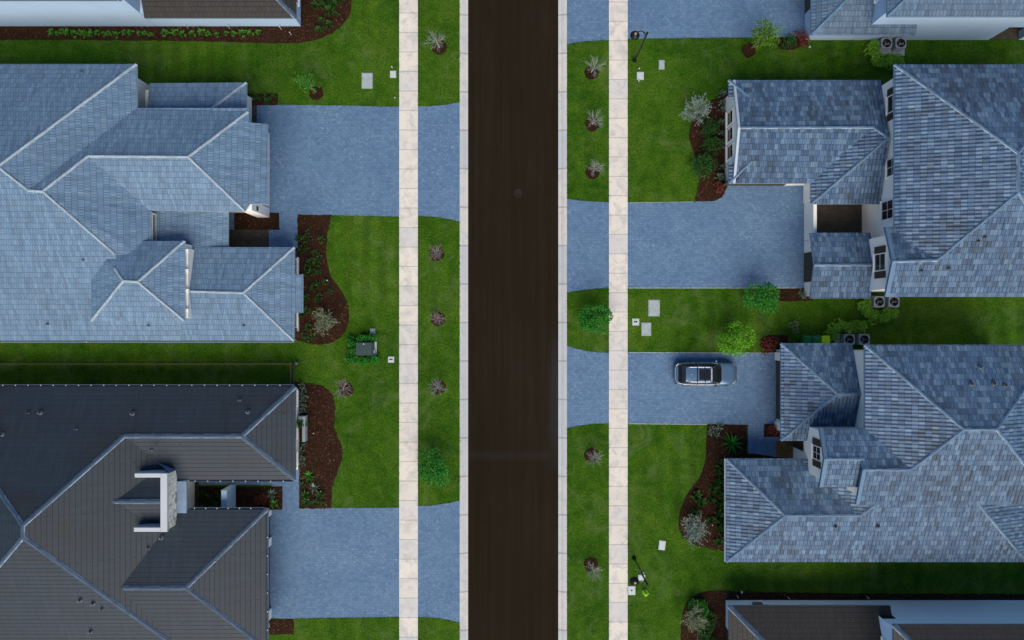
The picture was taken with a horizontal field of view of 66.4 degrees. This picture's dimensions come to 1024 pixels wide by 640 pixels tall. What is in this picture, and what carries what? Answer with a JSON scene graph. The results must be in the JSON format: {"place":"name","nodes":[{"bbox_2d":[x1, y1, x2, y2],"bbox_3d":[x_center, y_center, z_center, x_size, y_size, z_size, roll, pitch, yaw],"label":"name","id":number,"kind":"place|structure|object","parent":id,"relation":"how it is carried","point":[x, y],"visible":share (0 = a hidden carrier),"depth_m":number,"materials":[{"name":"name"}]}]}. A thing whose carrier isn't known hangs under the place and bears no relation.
{"place":"outdoors","nodes":[
{"label":"outdoors","id":0,"kind":"place"},
{"bbox_2d":[0,63,303,342],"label":"house","id":1,"kind":"structure","parent":0,"point":[125,190],"depth_m":56.92,"materials":[{"name":"blue tile"}]},
{"bbox_2d":[152,213,155,240],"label":"window","id":2,"kind":"structure","parent":1,"relation":"in","point":[153,215],"depth_m":57.93,"materials":[{"name":"white glass"}]},
{"bbox_2d":[229,230,268,246],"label":"courtyard floor","id":3,"kind":"structure","parent":0,"point":[248,238],"depth_m":61.97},
{"bbox_2d":[199,469,398,618],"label":"driveway","id":4,"kind":"structure","parent":0,"point":[333,563],"depth_m":61.99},
{"bbox_2d":[229,105,398,247],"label":"driveway","id":5,"kind":"structure","parent":0,"point":[334,160],"depth_m":61.99,"materials":[{"name":"concrete"}]},
{"bbox_2d":[418,501,459,621],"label":"driveway","id":6,"kind":"structure","parent":0,"point":[438,561],"depth_m":61.99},
{"bbox_2d":[418,102,459,220],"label":"driveway","id":7,"kind":"structure","parent":0,"point":[438,161],"depth_m":61.99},
{"bbox_2d":[0,0,1023,639],"bbox_3d":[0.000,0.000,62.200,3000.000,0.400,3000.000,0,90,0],"label":"lawn ground","id":8,"kind":"structure","parent":0,"point":[666,462],"depth_m":62.00,"materials":[{"name":"green plant"}]},
{"bbox_2d":[0,363,294,383],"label":"fence","id":9,"kind":"object","parent":8,"relation":"on","point":[160,363],"visible":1,"depth_m":61.48,"materials":[{"name":"brown metal"}]},
{"bbox_2d":[0,384,298,639],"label":"house","id":10,"kind":"structure","parent":8,"relation":"on","point":[109,530],"depth_m":57.96,"materials":[{"name":"tile"}]},
{"bbox_2d":[0,0,300,25],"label":"house","id":11,"kind":"structure","parent":8,"relation":"on","point":[150,12],"depth_m":58.94,"materials":[{"name":"white tile"}]},
{"bbox_2d":[0,0,350,42],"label":"mulch bed","id":12,"kind":"object","parent":8,"relation":"on","point":[269,38],"visible":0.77,"depth_m":61.97,"materials":[{"name":"brown wood"}]},
{"bbox_2d":[198,486,281,509],"bbox_3d":[-21.523,14.106,62.008,6.677,0.085,1.862,0,90,0],"label":"mulch bed","id":13,"kind":"object","parent":8,"relation":"on","point":[251,496],"visible":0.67,"depth_m":61.97,"materials":[{"name":"wood"}]},
{"bbox_2d":[234,213,278,229],"bbox_3d":[-20.222,-7.830,62.008,3.562,0.085,1.355,0,90,0],"label":"mulch bed","id":14,"kind":"object","parent":8,"relation":"on","point":[257,226],"visible":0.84,"depth_m":61.97,"materials":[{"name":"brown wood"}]},
{"bbox_2d":[247,93,277,104],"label":"mulch bed","id":15,"kind":"object","parent":8,"relation":"on","point":[268,95],"visible":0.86,"depth_m":61.97,"materials":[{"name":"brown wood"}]},
{"bbox_2d":[269,619,293,634],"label":"mulch bed","id":16,"kind":"object","parent":8,"relation":"on","point":[287,629],"visible":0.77,"depth_m":61.97,"materials":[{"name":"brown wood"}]},
{"bbox_2d":[292,70,319,93],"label":"young tree","id":17,"kind":"object","parent":8,"relation":"on","point":[306,82],"visible":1,"depth_m":60.04,"materials":[{"name":"green plant"}]},
{"bbox_2d":[308,85,322,99],"bbox_3d":[-15.541,-18.036,62.008,1.206,0.085,1.191,0,90,0],"label":"mulch ring","id":18,"kind":"object","parent":8,"relation":"on","point":[318,94],"visible":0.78,"depth_m":61.97,"materials":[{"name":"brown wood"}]},
{"bbox_2d":[293,381,342,508],"bbox_3d":[-15.416,9.909,62.008,3.999,0.085,10.126,0,90,0],"label":"mulch bed","id":19,"kind":"object","parent":8,"relation":"on","point":[316,466],"visible":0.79,"depth_m":61.97,"materials":[{"name":"soil"}]},
{"bbox_2d":[298,415,306,441],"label":"seat wall","id":20,"kind":"structure","parent":19,"relation":"on","point":[304,429],"depth_m":61.25,"materials":[{"name":"grey concrete"}]},
{"bbox_2d":[295,215,348,344],"bbox_3d":[-15.161,-3.190,62.008,4.507,0.085,10.305,0,90,0],"label":"mulch bed","id":21,"kind":"object","parent":8,"relation":"on","point":[323,275],"visible":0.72,"depth_m":61.97,"materials":[{"name":"brown wood"}]},
{"bbox_2d":[311,307,338,336],"bbox_3d":[-14.730,0.099,60.903,2.165,2.276,2.291,-37,90,0],"label":"garden tree","id":22,"kind":"object","parent":21,"relation":"on","point":[320,322],"visible":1,"depth_m":60.59,"materials":[{"name":"green plant"}]},
{"bbox_2d":[339,382,353,395],"bbox_3d":[-13.144,5.467,62.008,1.190,0.085,1.127,0,90,0],"label":"mulch ring","id":23,"kind":"object","parent":8,"relation":"on","point":[348,392],"visible":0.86,"depth_m":61.97,"materials":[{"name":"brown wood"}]},
{"bbox_2d":[356,342,376,354],"bbox_3d":[-11.473,2.251,61.540,1.520,1.020,1.071,0,90,0],"label":"utility cabinet","id":24,"kind":"object","parent":8,"relation":"on","point":[366,348],"visible":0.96,"depth_m":61.07,"materials":[{"name":"green metal"}]},
{"bbox_2d":[362,73,372,88],"bbox_3d":[-11.475,-18.957,61.985,0.861,0.070,1.241,0,90,0],"label":"utility cover","id":25,"kind":"object","parent":8,"relation":"on","point":[367,80],"visible":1,"depth_m":61.95,"materials":[{"name":"grey concrete"}]},
{"bbox_2d":[399,0,417,639],"bbox_3d":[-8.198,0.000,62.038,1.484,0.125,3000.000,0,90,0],"label":"footpath","id":26,"kind":"structure","parent":8,"relation":"on","point":[408,320],"depth_m":61.98,"materials":[{"name":"concrete"}]},
{"bbox_2d":[417,446,449,486],"bbox_3d":[-6.067,11.318,60.575,2.744,2.910,3.218,0,90,0],"label":"young tree","id":27,"kind":"object","parent":8,"relation":"on","point":[436,464],"visible":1,"depth_m":59.95,"materials":[{"name":"green plant"}]},
{"bbox_2d":[422,28,444,52],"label":"street tree","id":28,"kind":"object","parent":8,"relation":"on","point":[435,40],"visible":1,"depth_m":60.58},
{"bbox_2d":[430,247,444,260],"bbox_3d":[-5.948,-5.202,62.008,1.149,0.085,1.043,-18,90,0],"label":"mulch ring","id":29,"kind":"object","parent":8,"relation":"on","point":[441,256],"visible":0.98,"depth_m":61.97,"materials":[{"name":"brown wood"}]},
{"bbox_2d":[431,312,445,325],"bbox_3d":[-5.847,-0.071,62.008,1.158,0.085,1.131,0,90,0],"label":"mulch ring","id":30,"kind":"object","parent":8,"relation":"on","point":[439,319],"visible":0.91,"depth_m":61.97,"materials":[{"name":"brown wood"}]},
{"bbox_2d":[431,380,445,394],"bbox_3d":[-5.836,5.323,62.008,1.142,0.085,1.093,-43,90,0],"label":"mulch ring","id":31,"kind":"object","parent":8,"relation":"on","point":[442,383],"visible":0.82,"depth_m":61.97,"materials":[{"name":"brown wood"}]},
{"bbox_2d":[432,41,446,54],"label":"mulch ring","id":32,"kind":"object","parent":8,"relation":"on","point":[441,49],"visible":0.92,"depth_m":61.97,"materials":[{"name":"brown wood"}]},
{"bbox_2d":[460,0,467,639],"bbox_3d":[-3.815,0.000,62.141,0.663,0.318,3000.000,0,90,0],"label":"kerb","id":33,"kind":"structure","parent":8,"relation":"on","point":[464,320],"depth_m":62.05,"materials":[{"name":"concrete"}]},
{"bbox_2d":[0,0,1023,639],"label":"bark chips","id":34,"kind":"object","parent":8,"relation":"on","point":[332,406],"visible":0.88,"depth_m":61.95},
{"bbox_2d":[282,0,759,639],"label":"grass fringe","id":35,"kind":"object","parent":8,"relation":"on","point":[458,308],"depth_m":61.98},
{"bbox_2d":[558,0,566,639],"bbox_3d":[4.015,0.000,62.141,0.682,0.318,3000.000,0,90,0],"label":"kerb","id":36,"kind":"structure","parent":8,"relation":"on","point":[562,317],"depth_m":62.04,"materials":[{"name":"concrete"}]},
{"bbox_2d":[584,557,597,572],"bbox_3d":[6.249,19.410,62.008,1.166,0.085,1.198,0,90,0],"label":"mulch ring","id":37,"kind":"object","parent":8,"relation":"on","point":[593,561],"visible":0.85,"depth_m":61.97,"materials":[{"name":"brown wood"}]},
{"bbox_2d":[584,66,598,79],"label":"mulch ring","id":38,"kind":"object","parent":8,"relation":"on","point":[589,75],"visible":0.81,"depth_m":61.97,"materials":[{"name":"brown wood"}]},
{"bbox_2d":[584,448,598,461],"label":"mulch ring","id":39,"kind":"object","parent":8,"relation":"on","point":[588,452],"visible":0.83,"depth_m":61.97,"materials":[{"name":"brown wood"}]},
{"bbox_2d":[585,117,599,131],"bbox_3d":[6.370,-15.506,62.008,1.164,0.085,1.096,41,90,0],"label":"mulch ring","id":40,"kind":"object","parent":8,"relation":"on","point":[592,128],"visible":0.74,"depth_m":61.97,"materials":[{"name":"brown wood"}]},
{"bbox_2d":[585,165,599,178],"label":"mulch ring","id":41,"kind":"object","parent":8,"relation":"on","point":[588,172],"visible":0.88,"depth_m":61.97,"materials":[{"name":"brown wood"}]},
{"bbox_2d":[577,304,613,334],"bbox_3d":[6.418,-0.043,60.550,2.867,2.960,2.562,0,90,0],"label":"young tree","id":42,"kind":"object","parent":8,"relation":"on","point":[594,320],"visible":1,"depth_m":59.88,"materials":[{"name":"green plant"}]},
{"bbox_2d":[609,0,627,639],"bbox_3d":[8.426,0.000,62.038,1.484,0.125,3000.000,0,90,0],"label":"footpath","id":43,"kind":"structure","parent":8,"relation":"on","point":[618,323],"depth_m":61.98,"materials":[{"name":"concrete"}]},
{"bbox_2d":[630,556,647,585],"bbox_3d":[9.171,18.893,58.940,1.335,6.120,0.690,0,90,0],"label":"street lamp","id":44,"kind":"object","parent":8,"relation":"on","point":[634,581],"visible":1,"depth_m":56.48,"materials":[{"name":"metal"}]},
{"bbox_2d":[630,31,648,62],"bbox_3d":[9.203,-20.573,58.940,1.335,6.120,0.690,0,90,0],"label":"street lamp","id":45,"kind":"object","parent":8,"relation":"on","point":[634,35],"visible":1,"depth_m":56.50,"materials":[{"name":"metal"}]},
{"bbox_2d":[641,323,650,335],"bbox_3d":[10.639,0.729,61.985,0.766,0.070,1.051,0,90,0],"label":"utility cover","id":46,"kind":"object","parent":8,"relation":"on","point":[645,329],"visible":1,"depth_m":61.95,"materials":[{"name":"grey concrete"}]},
{"bbox_2d":[648,300,659,315],"bbox_3d":[11.254,-0.951,61.985,0.892,0.070,1.305,0,90,0],"label":"utility cover","id":47,"kind":"object","parent":8,"relation":"on","point":[653,307],"visible":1,"depth_m":61.95,"materials":[{"name":"grey concrete"}]},
{"bbox_2d":[678,93,716,125],"bbox_3d":[14.404,-16.434,60.727,2.339,2.624,2.672,33,90,0],"label":"garden tree","id":48,"kind":"object","parent":8,"relation":"on","point":[696,105],"visible":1,"depth_m":60.40,"materials":[{"name":"plant"}]},
{"bbox_2d":[689,90,727,201],"bbox_3d":[15.652,-13.830,62.008,3.274,0.085,8.910,0,90,0],"label":"mulch bed","id":49,"kind":"object","parent":8,"relation":"on","point":[697,137],"visible":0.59,"depth_m":61.97,"materials":[{"name":"brown soil"}]},
{"bbox_2d":[690,153,718,179],"bbox_3d":[15.029,-12.073,61.388,2.200,1.812,2.049,24,90,0],"label":"shrub","id":50,"kind":"object","parent":49,"relation":"on","point":[706,161],"visible":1,"depth_m":61.24,"materials":[{"name":"green plant"}]},
{"bbox_2d":[700,115,719,137],"bbox_3d":[15.507,-15.214,61.530,1.660,1.179,1.830,0,90,0],"label":"shrub","id":51,"kind":"object","parent":49,"relation":"on","point":[707,127],"visible":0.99,"depth_m":61.40,"materials":[{"name":"green plant"}]},
{"bbox_2d":[700,136,722,158],"bbox_3d":[15.634,-13.614,61.520,1.704,1.220,1.912,40,90,0],"label":"shrub","id":52,"kind":"object","parent":49,"relation":"on","point":[711,141],"visible":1,"depth_m":61.33,"materials":[{"name":"green plant"}]},
{"bbox_2d":[678,424,781,550],"bbox_3d":[16.456,13.107,62.008,7.137,0.085,10.242,34,90,0],"label":"mulch bed","id":53,"kind":"object","parent":8,"relation":"on","point":[716,450],"visible":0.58,"depth_m":61.97,"materials":[{"name":"brown wood"}]},
{"bbox_2d":[681,513,710,545],"bbox_3d":[14.240,16.330,60.761,2.127,2.550,2.742,-25,90,0],"label":"garden tree","id":54,"kind":"object","parent":53,"relation":"on","point":[697,532],"visible":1,"depth_m":60.56,"materials":[{"name":"plant"}]},
{"bbox_2d":[720,432,743,454],"bbox_3d":[17.359,9.730,61.725,1.922,0.507,1.921,0,90,0],"label":"spiky plant","id":55,"kind":"object","parent":53,"relation":"on","point":[731,443],"visible":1,"depth_m":61.69,"materials":[{"name":"green plant"}]},
{"bbox_2d":[715,321,755,356],"bbox_3d":[17.096,1.551,60.265,2.574,3.530,2.899,29,90,0],"label":"young tree","id":56,"kind":"object","parent":8,"relation":"on","point":[731,337],"visible":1,"depth_m":59.77,"materials":[{"name":"green plant"}]},
{"bbox_2d":[741,43,755,57],"bbox_3d":[18.752,-21.365,62.008,1.058,0.085,1.082,-32,90,0],"label":"mulch ring","id":57,"kind":"object","parent":8,"relation":"on","point":[747,51],"visible":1,"depth_m":61.97,"materials":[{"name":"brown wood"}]},
{"bbox_2d":[741,281,780,316],"bbox_3d":[19.223,-1.623,60.458,2.882,3.144,2.730,0,90,0],"label":"young tree","id":58,"kind":"object","parent":8,"relation":"on","point":[771,298],"visible":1,"depth_m":59.83,"materials":[{"name":"green plant"}]},
{"bbox_2d":[751,18,784,48],"bbox_3d":[19.375,-21.761,60.203,2.346,3.671,2.174,0,90,0],"label":"young tree","id":59,"kind":"object","parent":8,"relation":"on","point":[766,34],"visible":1,"depth_m":59.17,"materials":[{"name":"green plant"}]},
{"bbox_2d":[764,424,779,436],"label":"mulch bed","id":60,"kind":"object","parent":8,"relation":"on","point":[765,431],"visible":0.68,"depth_m":61.97,"materials":[{"name":"brown wood"}]},
{"bbox_2d":[760,335,787,352],"bbox_3d":[20.754,1.920,62.008,2.276,0.085,1.500,0,90,0],"label":"mulch bed","id":61,"kind":"object","parent":8,"relation":"on","point":[783,340],"visible":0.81,"depth_m":61.97,"materials":[{"name":"brown wood"}]},
{"bbox_2d":[760,336,777,355],"bbox_3d":[20.281,2.043,61.604,1.367,0.954,1.624,0,90,0],"label":"shrub","id":62,"kind":"object","parent":61,"relation":"on","point":[768,346],"visible":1,"depth_m":61.53,"materials":[{"name":"red plant"}]},
{"bbox_2d":[775,37,807,49],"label":"mulch bed","id":63,"kind":"object","parent":8,"relation":"on","point":[798,41],"visible":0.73,"depth_m":61.97,"materials":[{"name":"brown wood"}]},
{"bbox_2d":[780,33,796,49],"bbox_3d":[21.717,-21.901,61.607,1.274,1.107,1.392,0,90,0],"label":"shrub","id":64,"kind":"object","parent":63,"relation":"on","point":[790,40],"visible":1,"depth_m":61.42,"materials":[{"name":"green plant"}]},
{"bbox_2d":[794,29,809,45],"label":"shrub","id":65,"kind":"object","parent":63,"relation":"on","point":[803,36],"visible":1,"depth_m":61.36,"materials":[{"name":"red plant"}]},
{"bbox_2d":[772,288,812,301],"bbox_3d":[22.068,-1.992,62.008,3.620,0.085,1.073,0,90,0],"label":"mulch bed","id":66,"kind":"object","parent":8,"relation":"on","point":[787,296],"visible":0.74,"depth_m":61.97,"materials":[{"name":"brown wood"}]},
{"bbox_2d":[822,327,838,340],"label":"hedge bush","id":67,"kind":"object","parent":8,"relation":"on","point":[830,333],"visible":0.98,"depth_m":61.37,"materials":[{"name":"green plant"}]},
{"bbox_2d":[827,318,843,335],"bbox_3d":[25.518,0.555,61.494,1.363,1.044,1.299,-23,90,0],"label":"hedge bush","id":68,"kind":"object","parent":8,"relation":"on","point":[837,328],"visible":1,"depth_m":61.35,"materials":[{"name":"green plant"}]},
{"bbox_2d":[681,590,1023,639],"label":"mulch bed","id":69,"kind":"object","parent":8,"relation":"on","point":[820,597],"visible":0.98,"depth_m":61.97,"materials":[{"name":"brown wood"}]},
{"bbox_2d":[680,603,708,639],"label":"garden tree","id":70,"kind":"object","parent":69,"relation":"on","point":[693,618],"visible":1,"depth_m":60.48,"materials":[{"name":"green plant"}]},
{"bbox_2d":[688,598,709,618],"bbox_3d":[14.630,22.599,61.356,1.764,1.338,1.619,0,90,0],"label":"shrub","id":71,"kind":"object","parent":69,"relation":"on","point":[704,605],"visible":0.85,"depth_m":61.13,"materials":[{"name":"green plant"}]},
{"bbox_2d":[695,611,717,638],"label":"shrub","id":72,"kind":"object","parent":69,"relation":"on","point":[711,623],"visible":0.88,"depth_m":61.08,"materials":[{"name":"green plant"}]},
{"bbox_2d":[852,320,867,333],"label":"hedge bush","id":73,"kind":"object","parent":8,"relation":"on","point":[861,328],"visible":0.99,"depth_m":61.44,"materials":[{"name":"green plant"}]},
{"bbox_2d":[861,304,872,317],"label":"hedge bush","id":74,"kind":"object","parent":8,"relation":"on","point":[867,309],"visible":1,"depth_m":61.33,"materials":[{"name":"green plant"}]},
{"bbox_2d":[864,39,879,55],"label":"hedge bush","id":75,"kind":"object","parent":8,"relation":"on","point":[871,46],"visible":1,"depth_m":61.50,"materials":[{"name":"green plant"}]},
{"bbox_2d":[722,63,1023,297],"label":"house","id":76,"kind":"structure","parent":8,"relation":"on","point":[923,164],"depth_m":55.33,"materials":[{"name":"blue tile"}]},
{"bbox_2d":[726,108,732,128],"bbox_3d":[16.829,-15.628,60.487,0.170,1.715,1.250,0,90,0],"label":"window","id":77,"kind":"structure","parent":76,"relation":"in","point":[729,116],"depth_m":60.59,"materials":[{"name":"white paint"}]},
{"bbox_2d":[726,125,732,144],"bbox_3d":[16.829,-14.328,60.487,0.170,1.715,1.250,0,90,0],"label":"window","id":78,"kind":"structure","parent":76,"relation":"in","point":[729,132],"depth_m":60.59,"materials":[{"name":"white paint"}]},
{"bbox_2d":[726,142,732,161],"bbox_3d":[16.829,-12.997,60.487,0.170,1.715,1.250,0,90,0],"label":"window","id":79,"kind":"structure","parent":76,"relation":"in","point":[729,149],"depth_m":60.59,"materials":[{"name":"white paint"}]},
{"bbox_2d":[722,181,785,185],"bbox_3d":[19.020,-10.659,60.800,4.900,2.300,0.105,0,90,0],"label":"garage door","id":80,"kind":"structure","parent":76,"relation":"in","point":[726,183],"depth_m":61.32,"materials":[{"name":"metal"}]},
{"bbox_2d":[804,252,812,281],"bbox_3d":[23.148,-4.121,60.850,0.105,2.200,2.300,0,90,0],"label":"garage door","id":81,"kind":"structure","parent":76,"relation":"in","point":[808,262],"depth_m":60.98,"materials":[{"name":"brown metal"}]},
{"bbox_2d":[873,252,885,272],"bbox_3d":[26.847,-4.216,57.138,0.170,1.815,1.450,0,90,0],"label":"window","id":82,"kind":"structure","parent":76,"relation":"in","point":[879,260],"depth_m":57.19,"materials":[{"name":"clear glass"}]},
{"bbox_2d":[880,198,892,221],"bbox_3d":[27.671,-8.115,57.737,0.170,1.915,1.600,0,90,0],"label":"window","id":83,"kind":"structure","parent":76,"relation":"in","point":[886,207],"depth_m":57.83,"materials":[{"name":"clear glass"}]},
{"bbox_2d":[885,157,892,178],"bbox_3d":[27.671,-11.158,57.037,0.170,1.715,1.500,0,90,0],"label":"window","id":84,"kind":"structure","parent":76,"relation":"in","point":[889,162],"depth_m":57.38,"materials":[{"name":"white glass"}]},
{"bbox_2d":[885,94,892,115],"bbox_3d":[27.671,-15.787,56.938,0.170,1.715,1.450,0,90,0],"label":"window","id":85,"kind":"structure","parent":76,"relation":"in","point":[888,100],"depth_m":57.47,"materials":[{"name":"white glass"}]},
{"bbox_2d":[725,600,1023,639],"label":"house","id":86,"kind":"structure","parent":8,"relation":"on","point":[874,619],"depth_m":58.59,"materials":[{"name":"grey tile"}]},
{"bbox_2d":[870,296,884,306],"bbox_3d":[28.720,-1.427,61.505,0.840,0.750,0.840,0,90,0],"label":"air conditioner","id":87,"kind":"object","parent":8,"relation":"on","point":[877,301],"visible":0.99,"depth_m":61.15,"materials":[{"name":"grey metal"}]},
{"bbox_2d":[872,53,888,66],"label":"hedge bush","id":88,"kind":"object","parent":8,"relation":"on","point":[882,62],"visible":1,"depth_m":61.40,"materials":[{"name":"green plant"}]},
{"bbox_2d":[878,307,890,322],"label":"hedge bush","id":89,"kind":"object","parent":8,"relation":"on","point":[885,316],"visible":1,"depth_m":61.41,"materials":[{"name":"green plant"}]},
{"bbox_2d":[884,53,895,69],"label":"hedge bush","id":90,"kind":"object","parent":8,"relation":"on","point":[891,60],"visible":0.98,"depth_m":61.27,"materials":[{"name":"green plant"}]},
{"bbox_2d":[877,40,904,55],"bbox_3d":[29.988,-21.540,61.966,2.156,0.168,1.236,0,90,0],"label":"equipment pad","id":91,"kind":"object","parent":8,"relation":"on","point":[902,51],"visible":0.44,"depth_m":61.88,"materials":[{"name":"grey concrete"}]},
{"bbox_2d":[877,38,891,51],"bbox_3d":[29.291,-21.651,61.505,0.840,0.750,0.840,0,90,0],"label":"air conditioner","id":92,"kind":"object","parent":91,"relation":"on","point":[885,45],"visible":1,"depth_m":61.28,"materials":[{"name":"grey metal"}]},
{"bbox_2d":[891,38,905,51],"bbox_3d":[30.400,-21.651,61.505,0.840,0.750,0.840,0,90,0],"label":"air conditioner","id":93,"kind":"object","parent":91,"relation":"on","point":[898,44],"visible":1,"depth_m":61.33,"materials":[{"name":"grey metal"}]},
{"bbox_2d":[884,297,898,306],"bbox_3d":[29.861,-1.427,61.505,0.840,0.750,0.840,0,90,0],"label":"air conditioner","id":94,"kind":"object","parent":8,"relation":"on","point":[891,301],"visible":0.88,"depth_m":61.30,"materials":[{"name":"grey metal"}]},
{"bbox_2d":[805,0,1023,39],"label":"house","id":95,"kind":"structure","parent":8,"relation":"on","point":[909,19],"depth_m":58.52,"materials":[{"name":"grey tile"}]},
{"bbox_2d":[468,0,557,639],"bbox_3d":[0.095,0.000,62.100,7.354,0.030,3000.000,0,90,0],"label":"road","id":96,"kind":"structure","parent":0,"point":[512,344],"depth_m":62.10,"materials":[{"name":"asphalt"}]},
{"bbox_2d":[567,199,608,292],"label":"driveway","id":97,"kind":"structure","parent":0,"point":[587,245],"depth_m":61.99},
{"bbox_2d":[567,346,608,427],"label":"driveway","id":98,"kind":"structure","parent":0,"point":[587,387],"depth_m":61.99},
{"bbox_2d":[567,0,608,43],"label":"driveway","id":99,"kind":"structure","parent":0,"point":[587,20],"depth_m":61.99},
{"bbox_2d":[628,353,779,456],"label":"driveway","id":100,"kind":"structure","parent":0,"point":[657,394],"depth_m":61.99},
{"bbox_2d":[673,360,736,387],"bbox_3d":[15.174,4.203,61.142,4.906,1.714,2.209,0,90,0],"label":"parked car","id":101,"kind":"object","parent":100,"relation":"on","point":[690,373],"visible":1,"depth_m":60.76,"materials":[{"name":"silver metal"}]},
{"bbox_2d":[628,186,803,287],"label":"driveway","id":102,"kind":"structure","parent":0,"point":[740,236],"depth_m":61.99,"materials":[{"name":"concrete"}]},
{"bbox_2d":[628,0,804,38],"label":"driveway","id":103,"kind":"structure","parent":0,"point":[694,18],"depth_m":61.99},
{"bbox_2d":[776,441,792,457],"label":"porch floor","id":104,"kind":"structure","parent":0,"point":[784,449],"depth_m":61.97,"materials":[{"name":"brown wood"}]},
{"bbox_2d":[817,204,861,232],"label":"courtyard floor","id":105,"kind":"structure","parent":0,"point":[839,218],"depth_m":61.97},
{"bbox_2d":[724,343,1023,562],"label":"house","id":106,"kind":"structure","parent":0,"point":[908,453],"depth_m":57.31,"materials":[{"name":"blue tile"}]},
{"bbox_2d":[776,360,779,419],"bbox_3d":[20.930,5.389,60.800,0.105,2.300,4.800,0,90,0],"label":"garage door","id":107,"kind":"structure","parent":106,"relation":"in","point":[777,362],"depth_m":61.52,"materials":[{"name":"brown metal"}]},
{"bbox_2d":[811,443,820,461],"bbox_3d":[22.218,9.700,57.137,0.170,1.615,1.200,0,90,0],"label":"window","id":108,"kind":"structure","parent":106,"relation":"in","point":[815,450],"depth_m":57.16,"materials":[{"name":"white glass"}]},
{"bbox_2d":[989,27,1023,39],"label":"porch floor","id":109,"kind":"structure","parent":0,"point":[1010,33],"depth_m":61.97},
{"bbox_3d":[26.818,1.522,61.966,2.536,0.168,0.824,0,90,0],"label":"equipment pad","id":110,"kind":"object","parent":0,"visible":0},
{"bbox_2d":[840,334,854,344],"bbox_3d":[26.374,1.522,61.505,0.840,0.750,0.840,0,90,0],"label":"air conditioner","id":111,"kind":"object","parent":110,"relation":"on","point":[847,338],"visible":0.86,"depth_m":61.15,"materials":[{"name":"grey metal"}]},
{"bbox_2d":[855,334,869,344],"bbox_3d":[27.547,1.522,61.505,0.840,0.750,0.840,0,90,0],"label":"air conditioner","id":112,"kind":"object","parent":110,"relation":"on","point":[862,339],"visible":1,"depth_m":61.15,"materials":[{"name":"grey metal"}]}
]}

